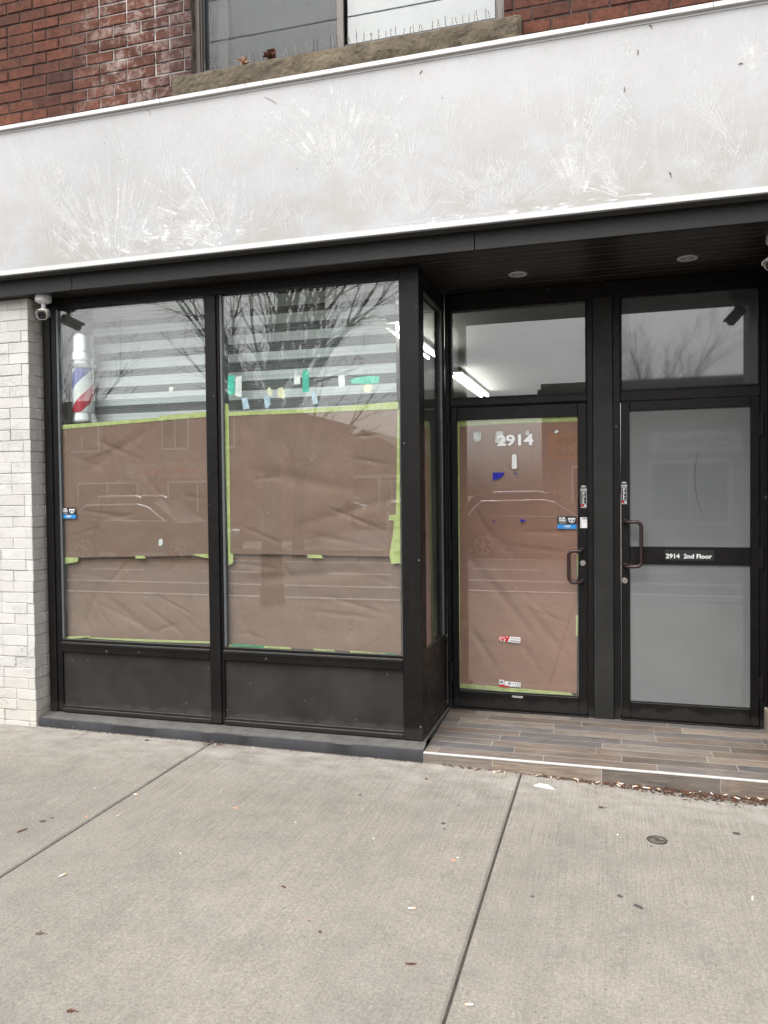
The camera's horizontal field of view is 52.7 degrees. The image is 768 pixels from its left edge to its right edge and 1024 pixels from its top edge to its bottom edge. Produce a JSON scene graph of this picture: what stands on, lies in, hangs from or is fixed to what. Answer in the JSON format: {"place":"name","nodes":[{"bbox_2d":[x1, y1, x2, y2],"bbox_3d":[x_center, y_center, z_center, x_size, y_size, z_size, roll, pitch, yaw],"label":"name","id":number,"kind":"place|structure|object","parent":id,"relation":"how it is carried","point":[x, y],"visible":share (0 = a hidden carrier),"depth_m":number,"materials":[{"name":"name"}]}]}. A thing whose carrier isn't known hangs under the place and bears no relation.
{"place":"outdoors","nodes":[
{"label":"outdoors","id":0,"kind":"place"},
{"bbox_2d":[213,0,215,68],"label":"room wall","id":1,"kind":"structure","parent":0,"point":[214,32],"depth_m":5.68,"materials":[{"name":"paint"}]},
{"bbox_2d":[65,313,587,580],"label":"interior wall","id":2,"kind":"structure","parent":0,"point":[74,324],"depth_m":7.24,"materials":[{"name":"grey paint"}]},
{"bbox_2d":[151,302,612,411],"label":"interior ceiling","id":3,"kind":"structure","parent":0,"point":[527,351],"depth_m":7.70,"materials":[{"name":"white paint"}]},
{"bbox_2d":[386,315,434,358],"bbox_3d":[0.271,-1.516,6.809,0.105,0.104,1.500,0,1,16],"label":"tube light","id":4,"kind":"object","parent":3,"relation":"attached to","point":[429,348],"visible":0.42,"depth_m":7.02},
{"bbox_2d":[453,367,489,396],"bbox_3d":[1.117,-1.596,9.712,0.105,0.104,2.150,0,1,16],"label":"tube light","id":5,"kind":"object","parent":3,"relation":"attached to","point":[464,375],"visible":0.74,"depth_m":9.38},
{"bbox_2d":[0,193,767,326],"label":"entrance canopy","id":6,"kind":"object","parent":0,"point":[723,234],"visible":0.61,"depth_m":4.48,"materials":[{"name":"black metal"}]},
{"bbox_2d":[35,294,51,319],"bbox_3d":[-2.263,-1.351,5.145,0.106,0.170,0.161,-1,1,-17],"label":"security camera","id":7,"kind":"object","parent":6,"relation":"attached to","point":[43,313],"visible":1,"depth_m":5.12,"materials":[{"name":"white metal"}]},
{"bbox_2d":[93,301,205,421],"bbox_3d":[-1.561,-1.031,5.371,1.037,0.955,0.090,0,1,16],"label":"zebra blind","id":8,"kind":"object","parent":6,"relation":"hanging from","point":[192,377],"visible":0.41,"depth_m":5.36,"materials":[{"name":"white fabric"}]},
{"bbox_2d":[227,283,397,411],"bbox_3d":[-0.486,-1.035,5.057,1.203,0.955,0.090,0,1,16],"label":"zebra blind","id":9,"kind":"object","parent":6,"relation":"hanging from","point":[377,308],"visible":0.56,"depth_m":5.02,"materials":[{"name":"white fabric"}]},
{"bbox_2d":[0,0,721,125],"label":"brick wall","id":10,"kind":"structure","parent":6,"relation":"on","point":[61,57],"depth_m":5.09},
{"bbox_2d":[172,15,522,95],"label":"stone sill","id":11,"kind":"structure","parent":10,"relation":"attached to","point":[451,37],"depth_m":4.51,"materials":[{"name":"stone"}]},
{"bbox_2d":[237,57,249,64],"bbox_3d":[-0.863,-2.769,4.760,0.066,0.053,0.072,0,1,16],"label":"dry leaf","id":12,"kind":"object","parent":11,"relation":"on","point":[243,60],"visible":0.85,"depth_m":4.75,"materials":[{"name":"beige plant"}]},
{"bbox_2d":[263,48,277,59],"bbox_3d":[-0.681,-2.781,4.703,0.107,0.071,0.099,0,2,34],"label":"dry leaf","id":13,"kind":"object","parent":11,"relation":"on","point":[269,54],"visible":0.86,"depth_m":4.70,"materials":[{"name":"brown plant"}]},
{"bbox_2d":[193,6,502,73],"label":"bird spikes","id":14,"kind":"object","parent":11,"relation":"on","point":[349,40],"visible":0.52,"depth_m":4.64,"materials":[{"name":"grey metal"}]},
{"bbox_2d":[195,0,503,72],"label":"window","id":15,"kind":"structure","parent":10,"relation":"attached to","point":[203,32],"depth_m":4.97,"materials":[{"name":"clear glass"}]},
{"bbox_2d":[195,0,503,72],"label":"window frame","id":16,"kind":"structure","parent":15,"relation":"in","point":[340,6],"depth_m":4.78,"materials":[{"name":"grey metal"}]},
{"bbox_2d":[214,0,494,67],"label":"curtain","id":17,"kind":"object","parent":15,"relation":"hanging from","point":[259,27],"visible":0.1,"depth_m":4.88,"materials":[{"name":"white fabric"}]},
{"bbox_2d":[0,0,767,275],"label":"sign board","id":18,"kind":"object","parent":10,"relation":"attached to","point":[662,107],"visible":1,"depth_m":4.28,"materials":[{"name":"white metal"}]},
{"bbox_2d":[509,271,526,276],"bbox_3d":[0.823,-1.460,4.763,0.114,0.009,0.114,0,1,16],"label":"recessed light","id":19,"kind":"object","parent":6,"relation":"attached to","point":[518,274],"visible":1,"depth_m":4.75,"materials":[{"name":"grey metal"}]},
{"bbox_2d":[677,255,697,261],"bbox_3d":[1.751,-1.464,4.472,0.114,0.009,0.114,0,1,16],"label":"recessed light","id":20,"kind":"object","parent":6,"relation":"attached to","point":[686,258],"visible":1,"depth_m":4.47,"materials":[{"name":"grey metal"}]},
{"bbox_2d":[761,236,767,269],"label":"security camera","id":21,"kind":"object","parent":6,"relation":"attached to","point":[764,263],"visible":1,"depth_m":4.08,"materials":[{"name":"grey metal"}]},
{"bbox_2d":[0,724,767,1023],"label":"sidewalk","id":22,"kind":"structure","parent":0,"point":[135,915],"depth_m":3.08,"materials":[{"name":"concrete"}]},
{"bbox_2d":[67,1008,78,1012],"bbox_3d":[-0.952,1.523,2.366,0.045,0.005,0.018,0,1,16],"label":"dry leaf","id":23,"kind":"object","parent":22,"relation":"on","point":[71,1010],"visible":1,"depth_m":2.37,"materials":[{"name":"brown plant"}]},
{"bbox_2d":[40,726,767,807],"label":"leaf litter","id":24,"kind":"object","parent":22,"relation":"on","point":[685,792],"visible":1,"depth_m":4.12,"materials":[{"name":"brown plant"}]},
{"bbox_2d":[534,783,554,789],"bbox_3d":[0.869,1.470,4.173,0.117,0.020,0.053,0,2,35],"label":"tissue","id":25,"kind":"object","parent":22,"relation":"on","point":[547,786],"visible":1,"depth_m":4.16,"materials":[{"name":"white paper"}]},
{"bbox_2d":[646,835,667,844],"bbox_3d":[1.252,1.511,3.554,0.092,0.026,0.092,0,1,16],"label":"utility cover","id":26,"kind":"object","parent":22,"relation":"on","point":[656,839],"visible":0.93,"depth_m":3.55,"materials":[{"name":"metal"}]},
{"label":"sidewalk bed","id":27,"kind":"structure","parent":0,"visible":0},
{"bbox_2d":[0,298,50,726],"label":"brick pier","id":28,"kind":"structure","parent":27,"relation":"on","point":[24,666],"depth_m":5.27,"materials":[{"name":"white brick"}]},
{"bbox_2d":[40,707,450,762],"bbox_3d":[-0.942,1.478,5.300,2.683,0.248,0.828,0,1,16],"label":"base ledge","id":29,"kind":"object","parent":27,"relation":"on","point":[372,747],"visible":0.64,"depth_m":4.87,"materials":[{"name":"paint"}]},
{"bbox_2d":[42,264,447,740],"bbox_3d":[-0.944,-0.049,5.294,2.655,2.812,0.760,0,1,16],"label":"shop window","id":30,"kind":"structure","parent":29,"relation":"on","point":[219,679],"depth_m":4.95,"materials":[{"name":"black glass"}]},
{"bbox_2d":[63,507,75,517],"bbox_3d":[-2.159,0.006,5.298,0.121,0.075,0.001,0,1,16],"label":"warning sticker","id":31,"kind":"object","parent":30,"relation":"attached to","point":[69,512],"visible":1,"depth_m":5.29,"materials":[{"name":"multicoloured plastic"}]},
{"bbox_2d":[65,557,77,563],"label":"painters tape","id":32,"kind":"object","parent":30,"relation":"attached to","point":[69,560],"visible":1,"depth_m":5.31,"materials":[{"name":"green paper"}]},
{"bbox_2d":[67,636,89,637],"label":"painters tape","id":33,"kind":"object","parent":30,"relation":"attached to","point":[78,636],"visible":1,"depth_m":5.31,"materials":[{"name":"paper"}]},
{"bbox_2d":[67,333,96,423],"bbox_3d":[-2.187,-0.870,5.417,0.376,0.725,0.176,0,1,16],"label":"barber pole","id":34,"kind":"object","parent":30,"relation":"attached to","point":[82,359],"visible":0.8,"depth_m":5.32,"materials":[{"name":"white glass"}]},
{"bbox_2d":[62,415,205,428],"bbox_3d":[-1.666,-0.606,5.148,1.150,0.074,0.001,0,1,16],"label":"painters tape","id":35,"kind":"object","parent":30,"relation":"attached to","point":[69,426],"visible":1,"depth_m":5.19,"materials":[{"name":"yellow paper"}]},
{"bbox_2d":[62,417,207,557],"bbox_3d":[-1.661,-0.154,5.169,1.149,0.932,0.016,0,1,16],"label":"kraft paper","id":36,"kind":"object","parent":30,"relation":"attached to","point":[134,489],"visible":1,"depth_m":5.16,"materials":[{"name":"brown paper"}]},
{"bbox_2d":[67,555,209,640],"bbox_3d":[-1.664,0.554,5.211,1.164,0.618,0.018,0,1,16],"label":"kraft paper","id":37,"kind":"object","parent":30,"relation":"on","point":[158,597],"visible":0.96,"depth_m":5.20,"materials":[{"name":"brown paper"}]},
{"bbox_2d":[89,637,209,642],"bbox_3d":[-1.565,0.853,5.159,0.941,0.022,0.001,0,1,16],"label":"painters tape","id":38,"kind":"object","parent":30,"relation":"attached to","point":[151,640],"visible":1,"depth_m":5.15,"materials":[{"name":"paper"}]},
{"bbox_2d":[159,412,205,419],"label":"painters tape","id":39,"kind":"object","parent":30,"relation":"attached to","point":[182,415],"visible":1,"depth_m":5.04,"materials":[{"name":"paper"}]},
{"bbox_2d":[195,554,207,557],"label":"painters tape","id":40,"kind":"object","parent":30,"relation":"attached to","point":[204,555],"visible":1,"depth_m":5.03,"materials":[{"name":"paper"}]},
{"bbox_2d":[225,403,232,564],"bbox_3d":[-0.997,-0.176,4.964,0.051,1.038,0.001,0,1,16],"label":"painters tape","id":41,"kind":"object","parent":30,"relation":"attached to","point":[230,556],"visible":1,"depth_m":4.96,"materials":[{"name":"paper"}]},
{"bbox_2d":[228,375,234,394],"bbox_3d":[-0.974,-0.808,4.940,0.051,0.126,0.001,0,1,16],"label":"tape scrap","id":42,"kind":"object","parent":30,"relation":"attached to","point":[231,384],"visible":1,"depth_m":4.94,"materials":[{"name":"teal paper"}]},
{"bbox_2d":[235,376,241,396],"bbox_3d":[-0.927,-0.797,4.927,0.051,0.131,0.001,0,1,16],"label":"tape scrap","id":43,"kind":"object","parent":30,"relation":"attached to","point":[238,387],"visible":1,"depth_m":4.93,"materials":[{"name":"white paper"}]},
{"bbox_2d":[242,397,249,409],"bbox_3d":[-0.878,-0.689,4.916,0.054,0.076,0.001,0,1,16],"label":"tape scrap","id":44,"kind":"object","parent":30,"relation":"attached to","point":[245,403],"visible":1,"depth_m":4.92,"materials":[{"name":"blue paper"}]},
{"bbox_2d":[231,643,263,647],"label":"painters tape","id":45,"kind":"object","parent":30,"relation":"attached to","point":[246,645],"visible":1,"depth_m":4.96,"materials":[{"name":"green paper"}]},
{"bbox_2d":[264,395,269,407],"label":"tape scrap","id":46,"kind":"object","parent":30,"relation":"attached to","point":[267,400],"visible":1,"depth_m":4.87,"materials":[{"name":"paper"}]},
{"bbox_2d":[267,387,271,395],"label":"tape scrap","id":47,"kind":"object","parent":30,"relation":"attached to","point":[269,390],"visible":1,"depth_m":4.87,"materials":[{"name":"beige paper"}]},
{"bbox_2d":[264,646,290,648],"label":"painters tape","id":48,"kind":"object","parent":30,"relation":"attached to","point":[277,647],"visible":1,"depth_m":4.90,"materials":[{"name":"paper"}]},
{"bbox_2d":[278,387,284,397],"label":"tape scrap","id":49,"kind":"object","parent":30,"relation":"attached to","point":[281,393],"visible":1,"depth_m":4.84,"materials":[{"name":"beige paper"}]},
{"bbox_2d":[294,376,299,383],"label":"tape scrap","id":50,"kind":"object","parent":30,"relation":"attached to","point":[296,379],"visible":1,"depth_m":4.81,"materials":[{"name":"white paper"}]},
{"bbox_2d":[302,370,308,391],"bbox_3d":[-0.484,-0.812,4.798,0.046,0.139,0.001,0,1,16],"label":"tape scrap","id":51,"kind":"object","parent":30,"relation":"attached to","point":[305,380],"visible":1,"depth_m":4.80,"materials":[{"name":"green paper"}]},
{"bbox_2d":[229,402,397,415],"bbox_3d":[-0.465,-0.636,4.797,1.149,0.045,0.001,0,1,16],"label":"painters tape","id":52,"kind":"object","parent":30,"relation":"attached to","point":[384,406],"visible":1,"depth_m":4.76,"materials":[{"name":"paper"}]},
{"bbox_2d":[311,391,317,403],"bbox_3d":[-0.428,-0.706,4.784,0.048,0.081,0.001,0,1,16],"label":"tape scrap","id":53,"kind":"object","parent":30,"relation":"attached to","point":[314,397],"visible":1,"depth_m":4.78,"materials":[{"name":"paper"}]},
{"bbox_2d":[229,551,400,653],"bbox_3d":[-0.456,0.547,4.857,1.170,0.638,0.015,0,1,16],"label":"kraft paper","id":54,"kind":"object","parent":30,"relation":"on","point":[340,603],"visible":1,"depth_m":4.84,"materials":[{"name":"brown paper"}]},
{"bbox_2d":[229,409,400,556],"bbox_3d":[-0.455,-0.178,4.817,1.150,0.898,0.016,0,1,16],"label":"kraft paper","id":55,"kind":"object","parent":30,"relation":"attached to","point":[320,483],"visible":1,"depth_m":4.81,"materials":[{"name":"brown paper"}]},
{"bbox_2d":[308,555,322,557],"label":"painters tape","id":56,"kind":"object","parent":30,"relation":"attached to","point":[314,556],"visible":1,"depth_m":4.81,"materials":[{"name":"green paper"}]},
{"bbox_2d":[338,374,344,387],"bbox_3d":[-0.259,-0.799,4.732,0.044,0.080,0.001,0,1,16],"label":"tape scrap","id":57,"kind":"object","parent":30,"relation":"attached to","point":[341,379],"visible":1,"depth_m":4.73,"materials":[{"name":"white paper"}]},
{"bbox_2d":[350,376,378,383],"bbox_3d":[-0.120,-0.798,4.692,0.190,0.048,0.001,0,1,16],"label":"tape scrap","id":58,"kind":"object","parent":30,"relation":"attached to","point":[367,380],"visible":1,"depth_m":4.69,"materials":[{"name":"green paper"}]},
{"bbox_2d":[350,651,384,653],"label":"painters tape","id":59,"kind":"object","parent":30,"relation":"attached to","point":[365,652],"visible":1,"depth_m":4.74,"materials":[{"name":"green paper"}]},
{"bbox_2d":[364,385,372,392],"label":"tape scrap","id":60,"kind":"object","parent":30,"relation":"attached to","point":[368,388],"visible":1,"depth_m":4.69,"materials":[{"name":"beige paper"}]},
{"bbox_2d":[388,410,400,563],"bbox_3d":[0.060,-0.149,4.657,0.076,0.928,0.001,0,1,16],"label":"painters tape","id":61,"kind":"object","parent":30,"relation":"attached to","point":[395,556],"visible":1,"depth_m":4.66,"materials":[{"name":"paper"}]},
{"bbox_2d":[424,423,432,645],"bbox_3d":[0.264,0.136,4.847,0.002,1.418,0.341,0,1,16],"label":"kraft paper","id":62,"kind":"object","parent":30,"relation":"attached to","point":[428,573],"visible":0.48,"depth_m":4.90,"materials":[{"name":"brown paper"}]},
{"bbox_2d":[428,422,433,641],"bbox_3d":[0.304,0.134,4.972,0.001,1.413,0.100,0,1,16],"label":"painters tape","id":63,"kind":"object","parent":30,"relation":"attached to","point":[431,531],"visible":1,"depth_m":4.97,"materials":[{"name":"green paper"}]},
{"bbox_2d":[423,708,767,799],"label":"tiled step","id":64,"kind":"object","parent":27,"relation":"on","point":[720,760],"visible":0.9,"depth_m":4.50,"materials":[{"name":"brown tile"}]},
{"bbox_2d":[592,296,613,719],"bbox_3d":[1.426,-0.015,5.040,0.122,2.730,0.108,0,1,16],"label":"door pillar","id":65,"kind":"structure","parent":64,"relation":"on","point":[603,513],"depth_m":4.99,"materials":[{"name":"metal"}]},
{"bbox_2d":[444,268,767,729],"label":"door frame","id":66,"kind":"object","parent":64,"relation":"on","point":[695,336],"visible":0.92,"depth_m":4.91,"materials":[{"name":"black paint"}]},
{"bbox_2d":[447,403,587,714],"bbox_3d":[0.878,0.314,5.168,0.922,2.038,0.120,0,1,16],"label":"glass door","id":67,"kind":"structure","parent":66,"relation":"attached to","point":[538,702],"depth_m":5.17,"materials":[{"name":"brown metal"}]},
{"bbox_2d":[458,427,459,637],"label":"painters tape","id":68,"kind":"object","parent":67,"relation":"attached to","point":[459,529],"visible":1,"depth_m":5.30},
{"bbox_2d":[473,432,480,441],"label":"paper scrap","id":69,"kind":"object","parent":67,"relation":"attached to","point":[477,436],"visible":1,"depth_m":5.25,"materials":[{"name":"white paper"}]},
{"bbox_2d":[493,473,503,479],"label":"blue scrap","id":70,"kind":"object","parent":67,"relation":"attached to","point":[497,476],"visible":1,"depth_m":5.21,"materials":[{"name":"blue paper"}]},
{"bbox_2d":[495,431,506,443],"bbox_3d":[0.784,-0.501,5.202,0.079,0.086,0.001,0,1,16],"label":"paper scrap","id":71,"kind":"object","parent":67,"relation":"attached to","point":[498,440],"visible":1,"depth_m":5.21,"materials":[{"name":"white paper"}]},
{"bbox_2d":[499,636,520,642],"bbox_3d":[0.846,0.859,5.221,0.147,0.044,0.001,0,1,16],"label":"product label","id":72,"kind":"object","parent":67,"relation":"attached to","point":[509,639],"visible":1,"depth_m":5.22,"materials":[{"name":"paper"}]},
{"bbox_2d":[499,680,520,686],"bbox_3d":[0.849,1.159,5.229,0.147,0.050,0.001,0,1,16],"label":"product label","id":73,"kind":"object","parent":67,"relation":"attached to","point":[512,684],"visible":1,"depth_m":5.23,"materials":[{"name":"white paper"}]},
{"bbox_2d":[503,688,518,691],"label":"painters tape","id":74,"kind":"object","parent":67,"relation":"attached to","point":[512,689],"visible":1,"depth_m":5.23,"materials":[{"name":"paper"}]},
{"bbox_2d":[512,454,516,468],"bbox_3d":[0.871,-0.337,5.178,0.034,0.097,0.007,0,1,16],"label":"door sensor","id":75,"kind":"object","parent":67,"relation":"attached to","point":[514,461],"depth_m":5.17,"materials":[{"name":"white plastic"}]},
{"bbox_2d":[497,434,532,445],"bbox_3d":[0.875,-0.480,5.175,0.241,0.076,0.002,0,1,16],"label":"house number","id":76,"kind":"object","parent":67,"relation":"attached to","point":[529,439],"visible":1,"depth_m":5.18,"materials":[{"name":"white plastic"}]},
{"bbox_2d":[460,683,571,694],"bbox_3d":[0.888,1.198,5.227,0.770,0.044,0.001,0,1,16],"label":"painters tape","id":77,"kind":"object","parent":67,"relation":"attached to","point":[484,687],"visible":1,"depth_m":5.25,"materials":[{"name":"green paper"}]},
{"bbox_2d":[458,417,577,426],"bbox_3d":[0.884,-0.605,5.178,0.803,0.042,0.001,0,1,16],"label":"painters tape","id":78,"kind":"object","parent":67,"relation":"attached to","point":[510,421],"visible":1,"depth_m":5.18,"materials":[{"name":"green paper"}]},
{"bbox_2d":[459,421,577,692],"bbox_3d":[0.898,0.299,5.213,0.800,1.802,0.020,0,1,16],"label":"kraft paper","id":79,"kind":"object","parent":67,"relation":"attached to","point":[514,582],"visible":0.99,"depth_m":5.20,"materials":[{"name":"brown paper"}]},
{"bbox_2d":[557,516,576,528],"bbox_3d":[1.203,0.069,5.096,0.123,0.082,0.001,0,1,16],"label":"warning sticker","id":80,"kind":"object","parent":67,"relation":"attached to","point":[566,522],"visible":1,"depth_m":5.10,"materials":[{"name":"multicoloured plastic"}]},
{"bbox_2d":[576,615,577,635],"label":"painters tape","id":81,"kind":"object","parent":67,"relation":"attached to","point":[576,625],"visible":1,"depth_m":5.10,"materials":[{"name":"paper"}]},
{"bbox_2d":[580,485,586,507],"bbox_3d":[1.301,-0.101,5.048,0.043,0.146,0.001,0,1,16],"label":"pull sticker","id":82,"kind":"object","parent":67,"relation":"attached to","point":[583,496],"visible":1,"depth_m":5.05,"materials":[{"name":"white paper"}]},
{"bbox_2d":[580,517,586,527],"bbox_3d":[1.302,0.070,5.053,0.043,0.070,0.001,0,1,16],"label":"white label","id":83,"kind":"object","parent":67,"relation":"attached to","point":[583,522],"visible":1,"depth_m":5.05,"materials":[{"name":"paper"}]},
{"bbox_2d":[621,396,764,725],"bbox_3d":[1.928,0.311,4.862,0.838,2.034,0.120,0,1,16],"label":"glass door","id":84,"kind":"structure","parent":66,"relation":"attached to","point":[690,629],"depth_m":4.89,"materials":[{"name":"black glass"}]},
{"bbox_2d":[621,482,626,503],"bbox_3d":[1.542,-0.123,4.977,0.040,0.144,0.001,0,1,16],"label":"pull sticker","id":85,"kind":"object","parent":84,"relation":"attached to","point":[623,492],"visible":1,"depth_m":4.98,"materials":[{"name":"white paper"}]},
{"bbox_2d":[665,550,713,560],"bbox_3d":[1.921,0.273,4.875,0.290,0.067,0.005,0,1,16],"label":"suite plate","id":86,"kind":"object","parent":84,"relation":"attached to","point":[689,555],"visible":1,"depth_m":4.87,"materials":[{"name":"black plastic"}]},
{"bbox_2d":[764,707,767,734],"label":"end pier","id":87,"kind":"structure","parent":27,"relation":"on","point":[766,719],"depth_m":4.71,"materials":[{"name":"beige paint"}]}
]}

